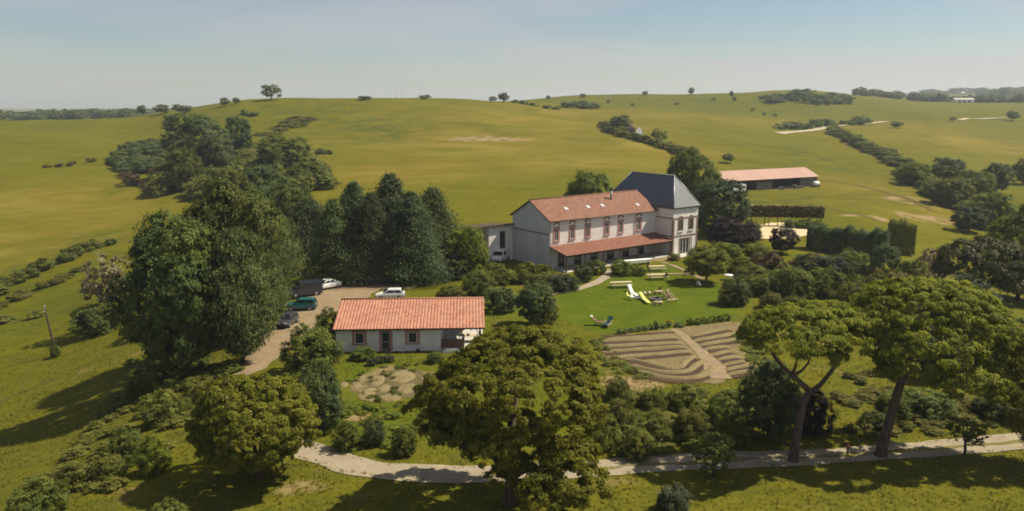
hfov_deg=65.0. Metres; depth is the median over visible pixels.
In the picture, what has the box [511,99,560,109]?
hedgerow
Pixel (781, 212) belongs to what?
pleached tree
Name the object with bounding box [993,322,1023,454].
umbrella pine
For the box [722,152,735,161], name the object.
bush
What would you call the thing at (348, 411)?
undergrowth
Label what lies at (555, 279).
shrub
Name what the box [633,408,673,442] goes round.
bush
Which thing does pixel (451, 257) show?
undergrowth
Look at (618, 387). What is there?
bush
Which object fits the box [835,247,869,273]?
shrub
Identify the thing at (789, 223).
hedge
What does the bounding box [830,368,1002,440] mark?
undergrowth
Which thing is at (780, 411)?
magnolia tree
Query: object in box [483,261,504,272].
bush
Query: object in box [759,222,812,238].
sand arena
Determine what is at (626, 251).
door
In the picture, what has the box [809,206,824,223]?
pleached tree
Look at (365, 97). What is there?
round tree
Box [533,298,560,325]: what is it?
shrub
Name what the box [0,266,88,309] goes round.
hedgerow
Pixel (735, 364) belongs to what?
furrow
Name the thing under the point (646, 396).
bush
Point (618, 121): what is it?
round tree
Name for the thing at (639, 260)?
tablecloth
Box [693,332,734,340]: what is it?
garden bed
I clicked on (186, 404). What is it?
bush
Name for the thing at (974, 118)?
road
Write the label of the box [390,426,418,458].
bush
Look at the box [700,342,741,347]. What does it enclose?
furrow
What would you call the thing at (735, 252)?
round tree
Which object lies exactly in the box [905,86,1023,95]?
woodland
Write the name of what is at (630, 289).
lounger
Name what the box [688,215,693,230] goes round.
window
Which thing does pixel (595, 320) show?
recliner
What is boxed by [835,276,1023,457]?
umbrella pine
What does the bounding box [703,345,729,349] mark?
garden bed
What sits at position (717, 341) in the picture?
garden bed
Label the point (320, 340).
shrub
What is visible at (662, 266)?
picnic table
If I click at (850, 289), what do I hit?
round tree
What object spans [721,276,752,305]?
shrub
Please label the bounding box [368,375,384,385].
garden mound
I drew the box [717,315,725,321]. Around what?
leafy plant
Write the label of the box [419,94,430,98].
round tree
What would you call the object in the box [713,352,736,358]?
furrow
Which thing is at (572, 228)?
window
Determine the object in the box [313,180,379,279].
fir tree
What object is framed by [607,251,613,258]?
door
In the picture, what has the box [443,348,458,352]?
sheet pile
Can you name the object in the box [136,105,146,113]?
round tree
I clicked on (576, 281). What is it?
shrub
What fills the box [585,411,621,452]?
bush
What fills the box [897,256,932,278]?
shrub
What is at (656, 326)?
tall plant
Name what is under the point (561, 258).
door
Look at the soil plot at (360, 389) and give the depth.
78.23 m
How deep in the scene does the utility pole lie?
110.58 m
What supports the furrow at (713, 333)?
on the soil plot at (678, 360)
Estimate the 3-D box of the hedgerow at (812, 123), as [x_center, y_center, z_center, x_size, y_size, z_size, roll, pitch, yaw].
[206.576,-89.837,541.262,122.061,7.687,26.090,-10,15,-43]
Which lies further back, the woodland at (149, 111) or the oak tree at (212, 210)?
the woodland at (149, 111)
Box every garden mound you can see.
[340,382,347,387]
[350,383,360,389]
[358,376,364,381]
[362,388,376,395]
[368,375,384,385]
[377,384,390,391]
[379,394,400,401]
[390,370,415,382]
[397,383,414,393]
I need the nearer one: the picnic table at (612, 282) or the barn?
the picnic table at (612, 282)
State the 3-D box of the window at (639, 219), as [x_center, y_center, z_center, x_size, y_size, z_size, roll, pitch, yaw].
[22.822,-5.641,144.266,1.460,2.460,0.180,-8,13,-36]
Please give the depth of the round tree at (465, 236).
124.42 m
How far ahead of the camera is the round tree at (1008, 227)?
120.68 m
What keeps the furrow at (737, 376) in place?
on the soil plot at (678, 360)
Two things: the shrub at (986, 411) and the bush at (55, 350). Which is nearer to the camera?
the shrub at (986, 411)
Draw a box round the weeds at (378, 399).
[345,362,419,406]
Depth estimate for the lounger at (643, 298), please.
111.35 m
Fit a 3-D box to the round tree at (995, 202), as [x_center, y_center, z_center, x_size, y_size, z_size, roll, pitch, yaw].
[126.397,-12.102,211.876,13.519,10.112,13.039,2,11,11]
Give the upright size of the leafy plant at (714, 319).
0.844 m
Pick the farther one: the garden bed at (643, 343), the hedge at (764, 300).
the hedge at (764, 300)
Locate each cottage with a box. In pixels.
[332,297,484,351]
[626,125,642,134]
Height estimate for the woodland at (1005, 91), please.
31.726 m
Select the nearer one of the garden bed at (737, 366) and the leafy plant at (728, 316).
the garden bed at (737, 366)
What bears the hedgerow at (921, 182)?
on the ground at (484, 162)
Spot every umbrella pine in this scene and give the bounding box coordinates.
[183,372,321,480]
[398,324,615,510]
[735,298,878,462]
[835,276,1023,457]
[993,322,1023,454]
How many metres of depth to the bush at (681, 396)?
70.55 m
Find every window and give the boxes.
[352,331,366,344]
[405,330,419,344]
[500,231,504,247]
[553,226,559,241]
[569,225,575,239]
[584,223,590,237]
[604,221,609,234]
[617,219,623,233]
[636,217,641,230]
[678,216,683,231]
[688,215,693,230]
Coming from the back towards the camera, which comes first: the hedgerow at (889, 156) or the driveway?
the hedgerow at (889, 156)
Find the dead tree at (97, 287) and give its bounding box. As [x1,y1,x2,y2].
[79,251,133,307]
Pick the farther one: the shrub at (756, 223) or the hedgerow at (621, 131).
the hedgerow at (621, 131)
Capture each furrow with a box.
[601,338,678,344]
[602,331,674,336]
[602,344,680,349]
[605,348,686,355]
[613,353,692,360]
[626,358,699,369]
[633,374,710,382]
[640,364,703,375]
[690,330,732,338]
[695,335,732,343]
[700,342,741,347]
[706,348,730,352]
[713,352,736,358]
[719,358,741,363]
[726,362,745,367]
[726,367,753,372]
[730,372,752,377]
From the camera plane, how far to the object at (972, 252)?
103.36 m
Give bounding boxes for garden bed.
[601,341,682,346]
[603,335,677,341]
[606,345,687,352]
[614,350,691,358]
[625,355,695,368]
[631,359,708,373]
[637,365,717,379]
[689,327,732,335]
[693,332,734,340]
[697,337,735,345]
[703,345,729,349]
[710,350,735,355]
[715,355,740,359]
[721,360,745,365]
[724,363,752,369]
[725,369,754,374]
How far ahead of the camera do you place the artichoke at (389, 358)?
84.38 m
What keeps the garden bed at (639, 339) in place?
on the soil plot at (678, 360)
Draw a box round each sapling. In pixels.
[691,430,736,476]
[944,418,989,454]
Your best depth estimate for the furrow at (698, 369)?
80.78 m
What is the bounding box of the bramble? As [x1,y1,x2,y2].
[239,109,258,115]
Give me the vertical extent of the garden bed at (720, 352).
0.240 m
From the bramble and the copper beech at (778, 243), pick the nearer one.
the copper beech at (778, 243)
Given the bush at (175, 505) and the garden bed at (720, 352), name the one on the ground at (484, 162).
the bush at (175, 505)
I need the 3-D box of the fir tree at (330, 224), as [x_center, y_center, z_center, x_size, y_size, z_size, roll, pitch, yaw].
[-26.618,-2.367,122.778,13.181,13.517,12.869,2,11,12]
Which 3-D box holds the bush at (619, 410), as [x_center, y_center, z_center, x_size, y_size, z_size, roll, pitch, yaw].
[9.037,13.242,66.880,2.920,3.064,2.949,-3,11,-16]
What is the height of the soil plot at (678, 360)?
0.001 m
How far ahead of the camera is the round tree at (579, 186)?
170.51 m
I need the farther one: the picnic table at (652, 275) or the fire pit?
the picnic table at (652, 275)
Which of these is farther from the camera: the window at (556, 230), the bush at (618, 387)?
the window at (556, 230)
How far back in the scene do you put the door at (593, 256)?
138.92 m
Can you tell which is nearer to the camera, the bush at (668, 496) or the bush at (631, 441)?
the bush at (668, 496)
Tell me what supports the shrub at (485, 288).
on the ground at (484, 162)
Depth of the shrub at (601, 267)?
128.36 m
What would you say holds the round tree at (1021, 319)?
on the ground at (484, 162)
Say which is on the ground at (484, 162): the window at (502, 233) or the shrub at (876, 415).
the shrub at (876, 415)
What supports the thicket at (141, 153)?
on the ground at (484, 162)
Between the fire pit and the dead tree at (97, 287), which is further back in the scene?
the dead tree at (97, 287)
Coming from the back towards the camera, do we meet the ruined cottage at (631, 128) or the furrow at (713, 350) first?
the ruined cottage at (631, 128)
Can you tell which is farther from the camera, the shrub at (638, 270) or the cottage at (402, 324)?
the shrub at (638, 270)
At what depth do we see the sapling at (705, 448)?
57.95 m
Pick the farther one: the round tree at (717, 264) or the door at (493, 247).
the door at (493, 247)
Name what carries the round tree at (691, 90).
on the ground at (484, 162)
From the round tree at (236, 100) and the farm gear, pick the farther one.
the round tree at (236, 100)
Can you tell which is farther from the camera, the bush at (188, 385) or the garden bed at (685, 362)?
the garden bed at (685, 362)
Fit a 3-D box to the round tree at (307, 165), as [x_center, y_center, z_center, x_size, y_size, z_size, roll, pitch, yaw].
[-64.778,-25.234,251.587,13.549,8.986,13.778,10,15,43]
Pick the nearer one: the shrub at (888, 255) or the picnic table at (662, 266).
the shrub at (888, 255)
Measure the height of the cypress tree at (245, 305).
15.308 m
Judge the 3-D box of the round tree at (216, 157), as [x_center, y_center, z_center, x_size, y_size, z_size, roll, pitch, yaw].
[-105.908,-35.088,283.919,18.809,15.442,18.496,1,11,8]
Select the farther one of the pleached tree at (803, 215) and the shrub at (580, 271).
the pleached tree at (803, 215)
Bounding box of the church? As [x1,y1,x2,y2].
[958,86,965,94]
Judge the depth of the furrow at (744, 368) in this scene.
82.00 m
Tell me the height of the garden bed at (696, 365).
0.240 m
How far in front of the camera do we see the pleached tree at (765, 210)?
178.74 m
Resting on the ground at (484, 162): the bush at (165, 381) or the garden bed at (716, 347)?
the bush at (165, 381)
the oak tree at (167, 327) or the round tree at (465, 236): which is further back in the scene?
the round tree at (465, 236)
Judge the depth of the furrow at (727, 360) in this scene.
84.91 m
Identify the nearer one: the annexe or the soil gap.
the soil gap
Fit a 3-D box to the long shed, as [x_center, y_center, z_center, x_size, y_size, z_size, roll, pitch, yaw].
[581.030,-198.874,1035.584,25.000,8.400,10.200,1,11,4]
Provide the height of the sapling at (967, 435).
2.885 m
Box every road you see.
[226,392,1023,482]
[774,121,886,133]
[957,117,1007,119]
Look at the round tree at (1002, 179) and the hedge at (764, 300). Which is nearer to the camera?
the hedge at (764, 300)
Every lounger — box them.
[627,284,639,298]
[637,292,649,302]
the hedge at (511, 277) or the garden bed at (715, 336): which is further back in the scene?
the hedge at (511, 277)
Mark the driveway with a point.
(265, 357)
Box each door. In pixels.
[379,330,392,350]
[491,245,496,261]
[558,253,564,266]
[574,256,580,263]
[591,253,597,260]
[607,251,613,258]
[622,249,628,256]
[639,247,643,253]
[679,237,689,253]
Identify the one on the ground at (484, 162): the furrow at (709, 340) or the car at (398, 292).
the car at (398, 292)
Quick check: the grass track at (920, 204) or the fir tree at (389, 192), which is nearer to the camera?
the fir tree at (389, 192)
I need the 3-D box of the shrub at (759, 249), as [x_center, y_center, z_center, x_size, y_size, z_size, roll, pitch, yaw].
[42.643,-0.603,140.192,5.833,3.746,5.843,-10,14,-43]
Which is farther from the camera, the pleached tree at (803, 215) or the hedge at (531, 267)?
the pleached tree at (803, 215)
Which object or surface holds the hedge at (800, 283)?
on the ground at (484, 162)
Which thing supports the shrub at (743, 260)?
on the ground at (484, 162)
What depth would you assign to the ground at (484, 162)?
214.56 m
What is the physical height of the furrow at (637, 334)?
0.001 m
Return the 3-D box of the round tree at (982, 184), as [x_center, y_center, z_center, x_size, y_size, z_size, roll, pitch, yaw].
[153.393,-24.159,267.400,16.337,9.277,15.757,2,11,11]
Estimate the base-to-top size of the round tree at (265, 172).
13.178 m
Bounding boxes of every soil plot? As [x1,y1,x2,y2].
[351,365,433,401]
[602,322,757,383]
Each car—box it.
[275,311,298,327]
[285,297,317,310]
[321,277,341,288]
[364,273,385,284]
[375,287,404,297]
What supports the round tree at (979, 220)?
on the ground at (484, 162)
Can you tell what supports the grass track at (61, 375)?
on the ground at (484, 162)
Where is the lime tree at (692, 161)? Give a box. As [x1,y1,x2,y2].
[666,145,723,210]
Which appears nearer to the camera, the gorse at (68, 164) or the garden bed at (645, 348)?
the garden bed at (645, 348)
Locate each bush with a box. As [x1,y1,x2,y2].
[2,475,72,510]
[49,345,60,357]
[49,461,91,490]
[86,450,128,482]
[106,425,145,466]
[122,375,152,402]
[131,432,173,477]
[135,388,184,426]
[146,360,191,395]
[151,496,189,510]
[174,396,193,412]
[181,375,212,400]
[329,420,363,452]
[349,346,376,360]
[362,416,386,446]
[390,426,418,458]
[425,350,444,363]
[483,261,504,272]
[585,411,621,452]
[601,373,632,405]
[606,397,637,430]
[618,426,655,462]
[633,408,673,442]
[637,385,669,410]
[650,128,668,139]
[654,481,692,510]
[668,383,703,411]
[671,404,710,437]
[702,392,736,425]
[715,412,753,450]
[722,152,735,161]
[891,120,904,126]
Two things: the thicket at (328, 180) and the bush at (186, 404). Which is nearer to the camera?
the bush at (186, 404)
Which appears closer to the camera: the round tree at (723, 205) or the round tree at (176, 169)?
the round tree at (723, 205)
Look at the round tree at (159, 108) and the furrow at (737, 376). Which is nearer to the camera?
the furrow at (737, 376)
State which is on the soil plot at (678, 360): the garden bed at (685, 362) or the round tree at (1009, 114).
the garden bed at (685, 362)
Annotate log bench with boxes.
[653,301,662,305]
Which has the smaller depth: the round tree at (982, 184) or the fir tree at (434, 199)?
the fir tree at (434, 199)
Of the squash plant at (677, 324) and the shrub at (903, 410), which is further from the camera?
the squash plant at (677, 324)
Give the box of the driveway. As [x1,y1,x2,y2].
[227,281,422,381]
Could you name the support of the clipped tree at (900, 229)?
on the ground at (484, 162)
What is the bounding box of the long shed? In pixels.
[951,98,974,102]
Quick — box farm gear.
[787,184,799,188]
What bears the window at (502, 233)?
in the annexe
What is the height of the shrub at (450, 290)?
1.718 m
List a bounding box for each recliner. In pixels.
[590,315,605,325]
[602,316,612,326]
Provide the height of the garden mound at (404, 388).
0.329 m
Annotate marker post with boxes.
[846,444,849,455]
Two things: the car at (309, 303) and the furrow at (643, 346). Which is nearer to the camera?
the furrow at (643, 346)
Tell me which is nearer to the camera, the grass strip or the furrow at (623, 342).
the grass strip
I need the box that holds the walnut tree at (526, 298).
[513,281,556,324]
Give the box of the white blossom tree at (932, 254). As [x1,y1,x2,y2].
[917,247,952,278]
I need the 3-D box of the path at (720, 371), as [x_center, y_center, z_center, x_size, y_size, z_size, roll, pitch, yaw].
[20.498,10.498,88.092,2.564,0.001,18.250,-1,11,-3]
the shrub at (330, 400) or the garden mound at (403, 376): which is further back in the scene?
the garden mound at (403, 376)
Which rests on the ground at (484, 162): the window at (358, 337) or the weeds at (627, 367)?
the weeds at (627, 367)
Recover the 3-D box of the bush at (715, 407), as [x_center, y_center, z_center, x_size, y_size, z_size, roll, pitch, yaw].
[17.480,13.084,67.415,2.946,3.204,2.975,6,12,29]
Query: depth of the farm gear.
273.68 m
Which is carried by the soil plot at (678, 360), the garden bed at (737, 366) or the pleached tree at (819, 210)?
the garden bed at (737, 366)
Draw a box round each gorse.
[42,158,96,167]
[118,172,150,190]
[145,162,165,171]
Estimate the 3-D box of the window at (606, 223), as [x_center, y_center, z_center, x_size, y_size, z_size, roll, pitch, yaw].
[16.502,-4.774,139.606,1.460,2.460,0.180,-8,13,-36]
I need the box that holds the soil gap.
[363,368,423,397]
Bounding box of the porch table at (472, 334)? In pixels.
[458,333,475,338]
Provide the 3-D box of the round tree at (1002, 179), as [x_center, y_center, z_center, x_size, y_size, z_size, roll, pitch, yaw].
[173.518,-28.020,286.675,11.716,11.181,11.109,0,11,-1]
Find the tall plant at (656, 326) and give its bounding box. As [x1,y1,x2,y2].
[653,321,659,328]
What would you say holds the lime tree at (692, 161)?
on the ground at (484, 162)
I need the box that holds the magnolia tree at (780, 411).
[731,359,806,440]
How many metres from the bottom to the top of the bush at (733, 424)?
3.071 m
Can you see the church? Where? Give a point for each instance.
(961, 93)
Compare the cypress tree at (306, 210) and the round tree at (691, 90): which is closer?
the cypress tree at (306, 210)
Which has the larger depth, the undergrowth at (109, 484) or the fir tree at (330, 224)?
the fir tree at (330, 224)
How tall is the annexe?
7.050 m
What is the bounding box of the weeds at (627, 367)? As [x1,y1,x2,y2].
[589,333,771,378]
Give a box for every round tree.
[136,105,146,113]
[151,103,170,114]
[157,111,234,164]
[161,147,205,188]
[169,104,193,111]
[184,135,237,168]
[199,166,256,199]
[219,97,230,104]
[223,114,252,149]
[232,97,240,103]
[241,163,289,207]
[254,134,319,169]
[264,182,313,225]
[283,161,326,183]
[358,96,371,98]
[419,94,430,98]
[444,224,490,274]
[498,92,509,102]
[563,168,614,195]
[609,114,633,127]
[682,245,732,281]
[688,87,694,94]
[691,178,752,231]
[707,241,746,264]
[823,281,881,314]
[859,266,921,328]
[894,318,970,377]
[896,161,936,182]
[916,272,1004,331]
[921,177,977,204]
[930,156,966,179]
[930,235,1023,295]
[948,204,990,231]
[950,168,997,195]
[965,313,1023,367]
[967,191,1018,228]
[980,162,1017,191]
[981,200,1023,300]
[1005,110,1020,120]
[1011,157,1023,184]
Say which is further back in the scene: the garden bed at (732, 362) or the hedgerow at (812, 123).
the hedgerow at (812, 123)
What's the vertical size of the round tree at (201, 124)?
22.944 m
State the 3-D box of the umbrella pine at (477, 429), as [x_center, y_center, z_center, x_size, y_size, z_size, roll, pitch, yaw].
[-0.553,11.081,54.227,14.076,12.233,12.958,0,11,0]
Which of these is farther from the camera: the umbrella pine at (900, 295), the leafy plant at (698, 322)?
the leafy plant at (698, 322)
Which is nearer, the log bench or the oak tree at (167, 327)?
the oak tree at (167, 327)
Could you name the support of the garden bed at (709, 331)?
on the soil plot at (678, 360)
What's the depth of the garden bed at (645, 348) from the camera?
88.73 m
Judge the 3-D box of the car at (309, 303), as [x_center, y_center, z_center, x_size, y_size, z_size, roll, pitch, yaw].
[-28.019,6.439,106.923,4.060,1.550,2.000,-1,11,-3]
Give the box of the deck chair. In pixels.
[666,289,674,298]
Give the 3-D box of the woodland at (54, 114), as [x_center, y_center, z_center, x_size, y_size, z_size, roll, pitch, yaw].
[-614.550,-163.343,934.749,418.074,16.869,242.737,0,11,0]
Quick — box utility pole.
[43,305,54,345]
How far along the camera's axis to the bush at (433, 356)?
84.07 m
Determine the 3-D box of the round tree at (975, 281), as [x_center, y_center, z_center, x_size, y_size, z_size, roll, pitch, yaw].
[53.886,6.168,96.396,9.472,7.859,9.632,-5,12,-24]
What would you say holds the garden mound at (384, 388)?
on the soil plot at (360, 389)
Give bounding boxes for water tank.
[811,181,819,186]
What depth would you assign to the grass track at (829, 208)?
213.06 m
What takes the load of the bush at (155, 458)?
on the ground at (484, 162)
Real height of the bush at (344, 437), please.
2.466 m
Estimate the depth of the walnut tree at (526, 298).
97.31 m
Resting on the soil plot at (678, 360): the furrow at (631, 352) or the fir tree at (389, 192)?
the furrow at (631, 352)
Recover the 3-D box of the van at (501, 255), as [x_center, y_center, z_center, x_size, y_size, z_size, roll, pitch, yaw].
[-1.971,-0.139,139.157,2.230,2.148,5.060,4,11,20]
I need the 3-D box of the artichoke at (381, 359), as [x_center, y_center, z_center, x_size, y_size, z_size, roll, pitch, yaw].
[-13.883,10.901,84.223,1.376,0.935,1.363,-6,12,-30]
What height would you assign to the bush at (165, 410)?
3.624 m
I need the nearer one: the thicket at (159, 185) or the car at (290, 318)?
the car at (290, 318)
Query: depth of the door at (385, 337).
88.06 m
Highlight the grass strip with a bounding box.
[602,440,1023,469]
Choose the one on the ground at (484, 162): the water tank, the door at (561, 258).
the water tank
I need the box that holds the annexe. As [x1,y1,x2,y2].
[455,223,513,262]
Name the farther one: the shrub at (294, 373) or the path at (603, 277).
the path at (603, 277)
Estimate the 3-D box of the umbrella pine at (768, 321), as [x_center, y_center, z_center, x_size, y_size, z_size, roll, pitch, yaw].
[21.799,9.647,60.342,10.365,12.627,8.132,-4,11,-22]
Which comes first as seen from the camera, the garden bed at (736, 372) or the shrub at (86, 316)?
the garden bed at (736, 372)
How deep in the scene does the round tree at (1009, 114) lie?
652.85 m
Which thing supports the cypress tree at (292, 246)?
on the ground at (484, 162)
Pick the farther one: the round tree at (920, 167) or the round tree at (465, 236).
the round tree at (920, 167)
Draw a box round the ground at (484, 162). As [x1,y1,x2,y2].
[0,90,1023,510]
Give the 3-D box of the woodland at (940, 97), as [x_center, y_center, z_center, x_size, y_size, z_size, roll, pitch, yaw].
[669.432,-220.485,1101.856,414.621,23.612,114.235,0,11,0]
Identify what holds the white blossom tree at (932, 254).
on the ground at (484, 162)
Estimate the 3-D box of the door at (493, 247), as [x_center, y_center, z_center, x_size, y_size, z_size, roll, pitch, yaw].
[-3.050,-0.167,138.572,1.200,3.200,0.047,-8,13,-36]
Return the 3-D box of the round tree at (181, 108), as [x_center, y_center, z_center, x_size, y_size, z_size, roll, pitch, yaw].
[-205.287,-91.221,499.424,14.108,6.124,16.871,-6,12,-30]
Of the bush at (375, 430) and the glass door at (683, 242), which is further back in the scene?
the glass door at (683, 242)
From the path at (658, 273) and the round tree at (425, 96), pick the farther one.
the round tree at (425, 96)
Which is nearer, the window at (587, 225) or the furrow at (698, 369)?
the furrow at (698, 369)
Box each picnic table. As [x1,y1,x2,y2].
[610,281,632,287]
[647,273,667,279]
[649,265,666,271]
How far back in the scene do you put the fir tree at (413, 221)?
120.21 m
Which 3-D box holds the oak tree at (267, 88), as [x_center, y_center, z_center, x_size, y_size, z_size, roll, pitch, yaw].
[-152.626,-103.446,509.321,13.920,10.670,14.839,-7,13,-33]
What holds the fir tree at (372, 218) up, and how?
on the ground at (484, 162)
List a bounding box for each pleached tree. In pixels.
[749,205,760,220]
[757,205,772,225]
[771,204,786,225]
[785,205,799,221]
[797,205,812,218]
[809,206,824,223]
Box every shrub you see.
[65,300,121,336]
[279,322,347,374]
[279,366,315,381]
[294,357,344,434]
[314,305,336,343]
[437,284,470,296]
[460,269,497,297]
[484,284,518,312]
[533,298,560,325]
[545,272,573,291]
[556,274,581,290]
[572,263,593,281]
[586,259,607,274]
[609,259,633,276]
[629,264,646,275]
[667,253,680,260]
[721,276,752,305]
[727,255,765,273]
[732,265,769,280]
[741,219,762,237]
[742,241,771,259]
[750,251,787,270]
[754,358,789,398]
[787,253,831,271]
[792,389,838,438]
[810,253,850,275]
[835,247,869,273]
[843,261,870,277]
[857,410,897,429]
[867,242,902,274]
[872,391,913,419]
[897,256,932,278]
[903,387,958,419]
[968,391,1023,422]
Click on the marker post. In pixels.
(847, 449)
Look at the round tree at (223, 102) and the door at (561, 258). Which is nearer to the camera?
the door at (561, 258)
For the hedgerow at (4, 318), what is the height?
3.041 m
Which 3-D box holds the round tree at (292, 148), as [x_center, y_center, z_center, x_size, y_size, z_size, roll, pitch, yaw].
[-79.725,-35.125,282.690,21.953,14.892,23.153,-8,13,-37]
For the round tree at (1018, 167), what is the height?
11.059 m
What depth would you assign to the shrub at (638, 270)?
127.37 m
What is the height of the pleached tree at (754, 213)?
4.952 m
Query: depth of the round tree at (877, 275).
97.89 m
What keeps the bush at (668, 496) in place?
on the ground at (484, 162)
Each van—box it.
[289,279,322,297]
[491,248,509,262]
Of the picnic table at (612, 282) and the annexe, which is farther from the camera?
the annexe
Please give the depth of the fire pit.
111.35 m
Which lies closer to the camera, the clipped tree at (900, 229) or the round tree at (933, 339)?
the round tree at (933, 339)
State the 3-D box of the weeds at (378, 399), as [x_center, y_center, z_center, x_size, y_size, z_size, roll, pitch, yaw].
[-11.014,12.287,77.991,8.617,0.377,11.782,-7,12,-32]
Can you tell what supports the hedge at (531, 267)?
on the ground at (484, 162)
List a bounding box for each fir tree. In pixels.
[297,198,369,285]
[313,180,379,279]
[342,189,405,285]
[349,173,446,275]
[364,191,460,286]
[419,183,476,262]
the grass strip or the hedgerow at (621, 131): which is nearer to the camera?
the grass strip
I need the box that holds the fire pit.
[649,296,662,300]
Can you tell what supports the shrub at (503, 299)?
on the ground at (484, 162)
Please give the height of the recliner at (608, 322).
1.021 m
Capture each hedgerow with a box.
[0,238,116,294]
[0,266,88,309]
[0,309,44,323]
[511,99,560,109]
[596,121,688,154]
[772,116,873,129]
[824,125,915,165]
[889,166,990,212]
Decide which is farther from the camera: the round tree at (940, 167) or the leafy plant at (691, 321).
the round tree at (940, 167)
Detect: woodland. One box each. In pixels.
[0,108,144,120]
[70,108,165,114]
[851,86,1023,102]
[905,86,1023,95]
[975,87,1023,95]
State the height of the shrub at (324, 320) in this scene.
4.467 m
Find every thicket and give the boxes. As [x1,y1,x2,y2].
[105,138,167,174]
[141,133,336,197]
[188,151,342,206]
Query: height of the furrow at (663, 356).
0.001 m
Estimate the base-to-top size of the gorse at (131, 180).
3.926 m
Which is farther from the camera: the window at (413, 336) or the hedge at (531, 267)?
the hedge at (531, 267)
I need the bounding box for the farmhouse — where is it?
[509,171,700,272]
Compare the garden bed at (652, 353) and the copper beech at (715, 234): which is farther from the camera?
the copper beech at (715, 234)
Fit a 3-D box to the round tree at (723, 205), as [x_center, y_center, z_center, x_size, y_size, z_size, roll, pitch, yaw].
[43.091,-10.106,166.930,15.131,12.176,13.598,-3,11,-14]
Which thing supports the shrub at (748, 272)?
on the ground at (484, 162)
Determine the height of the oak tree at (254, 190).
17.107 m
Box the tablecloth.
[621,258,650,262]
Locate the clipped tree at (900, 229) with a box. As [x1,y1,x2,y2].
[887,216,917,254]
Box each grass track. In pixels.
[0,344,128,401]
[753,196,886,224]
[817,180,933,210]
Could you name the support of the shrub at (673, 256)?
on the ground at (484, 162)
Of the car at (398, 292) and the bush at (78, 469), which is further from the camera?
the car at (398, 292)
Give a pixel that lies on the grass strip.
(854, 453)
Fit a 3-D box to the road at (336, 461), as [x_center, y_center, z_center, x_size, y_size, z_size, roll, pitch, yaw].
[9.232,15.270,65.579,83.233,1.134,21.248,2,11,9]
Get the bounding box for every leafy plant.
[685,318,695,323]
[694,317,702,323]
[700,317,711,321]
[709,315,717,321]
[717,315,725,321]
[722,313,732,319]
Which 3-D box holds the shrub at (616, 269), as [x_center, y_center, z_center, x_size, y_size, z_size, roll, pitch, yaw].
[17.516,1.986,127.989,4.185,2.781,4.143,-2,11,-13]
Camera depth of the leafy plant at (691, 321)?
98.76 m
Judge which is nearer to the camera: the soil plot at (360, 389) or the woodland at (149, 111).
the soil plot at (360, 389)
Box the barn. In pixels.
[707,167,819,189]
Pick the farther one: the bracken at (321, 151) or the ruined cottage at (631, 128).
the ruined cottage at (631, 128)
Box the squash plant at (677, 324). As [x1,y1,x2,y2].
[674,321,685,326]
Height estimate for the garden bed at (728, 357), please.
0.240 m
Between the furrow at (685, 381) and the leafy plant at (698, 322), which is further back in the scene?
the leafy plant at (698, 322)
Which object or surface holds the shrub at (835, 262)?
on the ground at (484, 162)
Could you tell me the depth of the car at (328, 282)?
118.41 m
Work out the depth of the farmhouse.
140.60 m
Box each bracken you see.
[252,116,318,135]
[309,148,332,153]
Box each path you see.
[552,269,611,294]
[621,273,683,274]
[661,262,704,278]
[669,329,731,378]
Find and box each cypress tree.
[195,226,290,364]
[248,222,301,326]
[262,210,310,286]
[286,198,326,267]
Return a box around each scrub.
[560,100,601,108]
[757,88,856,104]
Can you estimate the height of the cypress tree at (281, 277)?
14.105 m
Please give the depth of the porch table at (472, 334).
92.00 m
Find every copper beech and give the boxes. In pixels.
[704,216,764,251]
[767,227,800,252]
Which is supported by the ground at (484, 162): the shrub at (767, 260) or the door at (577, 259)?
the shrub at (767, 260)
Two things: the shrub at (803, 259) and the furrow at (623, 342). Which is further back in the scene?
the shrub at (803, 259)
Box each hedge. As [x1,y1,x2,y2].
[472,267,563,286]
[513,261,553,274]
[716,283,836,320]
[741,264,867,298]
[782,217,823,228]
[805,222,890,263]
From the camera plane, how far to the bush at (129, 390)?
82.04 m
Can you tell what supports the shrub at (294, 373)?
on the ground at (484, 162)
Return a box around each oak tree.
[101,206,224,374]
[159,174,286,307]
[216,185,290,260]
[260,84,281,99]
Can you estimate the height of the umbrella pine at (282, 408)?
8.374 m
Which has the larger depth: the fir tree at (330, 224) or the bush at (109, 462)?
the fir tree at (330, 224)
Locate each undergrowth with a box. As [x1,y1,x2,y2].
[22,374,195,501]
[122,356,244,385]
[329,233,475,278]
[337,400,426,454]
[593,383,759,461]
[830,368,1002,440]
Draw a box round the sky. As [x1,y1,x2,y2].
[0,0,1023,107]
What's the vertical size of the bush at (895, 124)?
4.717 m

